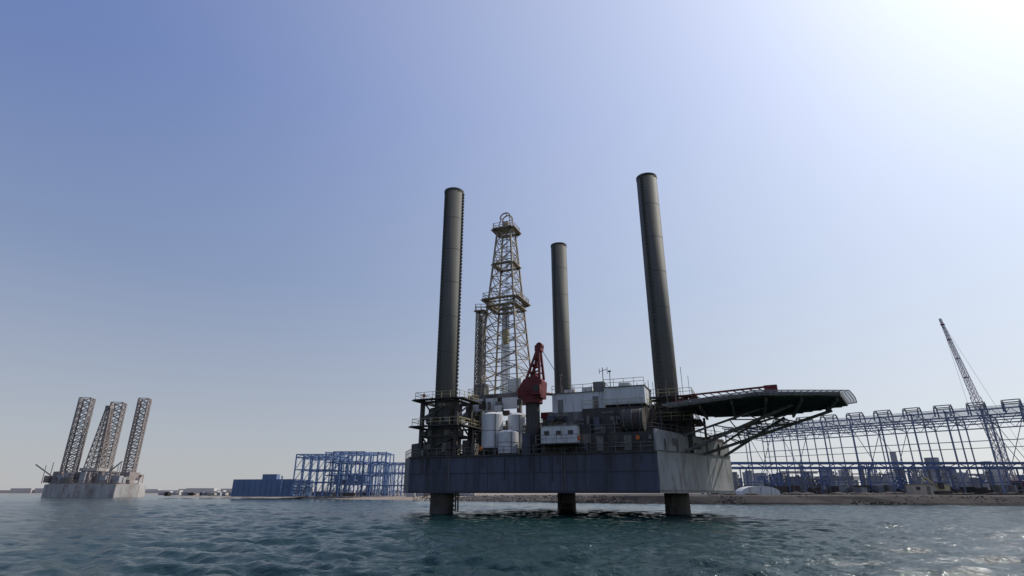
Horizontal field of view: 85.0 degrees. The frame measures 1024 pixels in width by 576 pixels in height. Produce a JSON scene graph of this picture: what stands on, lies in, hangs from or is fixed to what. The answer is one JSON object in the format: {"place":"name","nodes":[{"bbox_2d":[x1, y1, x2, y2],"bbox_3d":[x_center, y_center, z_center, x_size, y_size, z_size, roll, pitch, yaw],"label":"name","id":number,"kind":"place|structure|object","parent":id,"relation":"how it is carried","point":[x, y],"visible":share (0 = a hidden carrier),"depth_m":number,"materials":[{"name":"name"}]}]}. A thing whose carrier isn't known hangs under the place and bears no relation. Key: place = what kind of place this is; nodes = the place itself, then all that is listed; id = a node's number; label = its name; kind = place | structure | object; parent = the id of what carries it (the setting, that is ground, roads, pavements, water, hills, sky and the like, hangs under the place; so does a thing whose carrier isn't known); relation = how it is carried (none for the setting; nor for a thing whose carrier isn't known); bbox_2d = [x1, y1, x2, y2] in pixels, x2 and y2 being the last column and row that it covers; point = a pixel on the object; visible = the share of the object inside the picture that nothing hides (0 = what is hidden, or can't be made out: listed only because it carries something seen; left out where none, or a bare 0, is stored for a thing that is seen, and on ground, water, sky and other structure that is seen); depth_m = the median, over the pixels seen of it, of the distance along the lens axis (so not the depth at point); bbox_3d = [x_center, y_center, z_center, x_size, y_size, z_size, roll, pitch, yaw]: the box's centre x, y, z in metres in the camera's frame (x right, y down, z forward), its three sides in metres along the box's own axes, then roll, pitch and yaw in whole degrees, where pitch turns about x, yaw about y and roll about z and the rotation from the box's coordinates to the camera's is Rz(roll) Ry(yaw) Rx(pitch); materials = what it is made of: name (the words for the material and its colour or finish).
{"place":"outdoors","nodes":[
{"label":"outdoors","id":0,"kind":"place"},
{"bbox_2d":[0,494,1023,575],"bbox_3d":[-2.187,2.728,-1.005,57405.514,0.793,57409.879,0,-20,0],"label":"water","id":1,"kind":"structure","parent":0,"point":[151,535],"depth_m":36.76,"materials":[{"name":"teal liquid"}]},
{"bbox_2d":[35,397,151,496],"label":"jackup drilling rig","id":2,"kind":"object","parent":1,"relation":"in","point":[96,481],"visible":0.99,"depth_m":413.77,"materials":[{"name":"grey metal"}]},
{"bbox_2d":[403,172,856,514],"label":"jackup drilling rig","id":3,"kind":"object","parent":1,"relation":"in","point":[623,437],"visible":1,"depth_m":82.54,"materials":[{"name":"blue paint"}]},
{"bbox_2d":[0,493,1023,505],"bbox_3d":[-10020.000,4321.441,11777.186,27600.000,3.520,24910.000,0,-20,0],"label":"ground","id":4,"kind":"structure","parent":0,"point":[694,498],"depth_m":148.29,"materials":[{"name":"grey concrete"}]},
{"bbox_2d":[0,483,402,492],"bbox_3d":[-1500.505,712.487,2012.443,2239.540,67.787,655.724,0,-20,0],"label":"distant port buildings","id":5,"kind":"structure","parent":4,"relation":"on","point":[40,490],"depth_m":1846.41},
{"bbox_2d":[231,474,312,496],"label":"blue warehouse","id":6,"kind":"structure","parent":4,"relation":"on","point":[270,485],"depth_m":288.76,"materials":[{"name":"metal"}]},
{"bbox_2d":[158,492,474,496],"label":"site containers","id":7,"kind":"object","parent":4,"relation":"on","point":[318,494],"visible":0.45,"depth_m":312.84,"materials":[{"name":"metal"}]},
{"bbox_2d":[291,451,415,496],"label":"steel frame building","id":8,"kind":"structure","parent":4,"relation":"on","point":[339,459],"depth_m":292.58,"materials":[{"name":"blue metal"}]},
{"bbox_2d":[412,494,1023,505],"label":"rock embankment","id":9,"kind":"object","parent":4,"relation":"on","point":[519,497],"visible":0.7,"depth_m":165.85,"materials":[{"name":"grey stone"}]},
{"bbox_2d":[735,486,780,494],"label":"storage shelter","id":10,"kind":"object","parent":4,"relation":"on","point":[763,490],"visible":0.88,"depth_m":156.06,"materials":[{"name":"white fabric"}]},
{"bbox_2d":[701,452,1023,493],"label":"process plant","id":11,"kind":"object","parent":4,"relation":"on","point":[956,476],"visible":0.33,"depth_m":220.68,"materials":[{"name":"metal"}]},
{"bbox_2d":[702,462,1023,494],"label":"pipe rack","id":12,"kind":"object","parent":4,"relation":"on","point":[871,464],"visible":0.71,"depth_m":179.13,"materials":[{"name":"blue metal"}]},
{"bbox_2d":[710,474,1023,494],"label":"yard materials","id":13,"kind":"object","parent":4,"relation":"on","point":[878,488],"visible":0.45,"depth_m":170.78,"materials":[{"name":"grey metal"}]},
{"bbox_2d":[722,398,1023,493],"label":"steel frame building","id":14,"kind":"structure","parent":4,"relation":"on","point":[984,415],"depth_m":193.71,"materials":[{"name":"grey metal"}]},
{"bbox_2d":[723,491,1023,494],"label":"spoil heaps","id":15,"kind":"object","parent":4,"relation":"on","point":[841,493],"visible":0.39,"depth_m":150.68,"materials":[{"name":"soil"}]},
{"bbox_2d":[905,484,933,494],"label":"portable cabin","id":16,"kind":"object","parent":4,"relation":"on","point":[924,489],"visible":0.95,"depth_m":147.50,"materials":[{"name":"grey metal"}]},
{"bbox_2d":[921,476,952,494],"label":"excavator","id":17,"kind":"object","parent":4,"relation":"on","point":[941,489],"visible":0.74,"depth_m":150.60,"materials":[{"name":"metal"}]},
{"bbox_2d":[939,318,1023,489],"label":"crawler crane","id":18,"kind":"object","parent":4,"relation":"on","point":[952,347],"visible":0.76,"depth_m":196.53,"materials":[{"name":"metal"}]},
{"bbox_2d":[0,0,1023,490],"label":"sky","id":19,"kind":"structure","parent":0,"point":[226,215],"materials":[{"name":"blue"}]}
]}

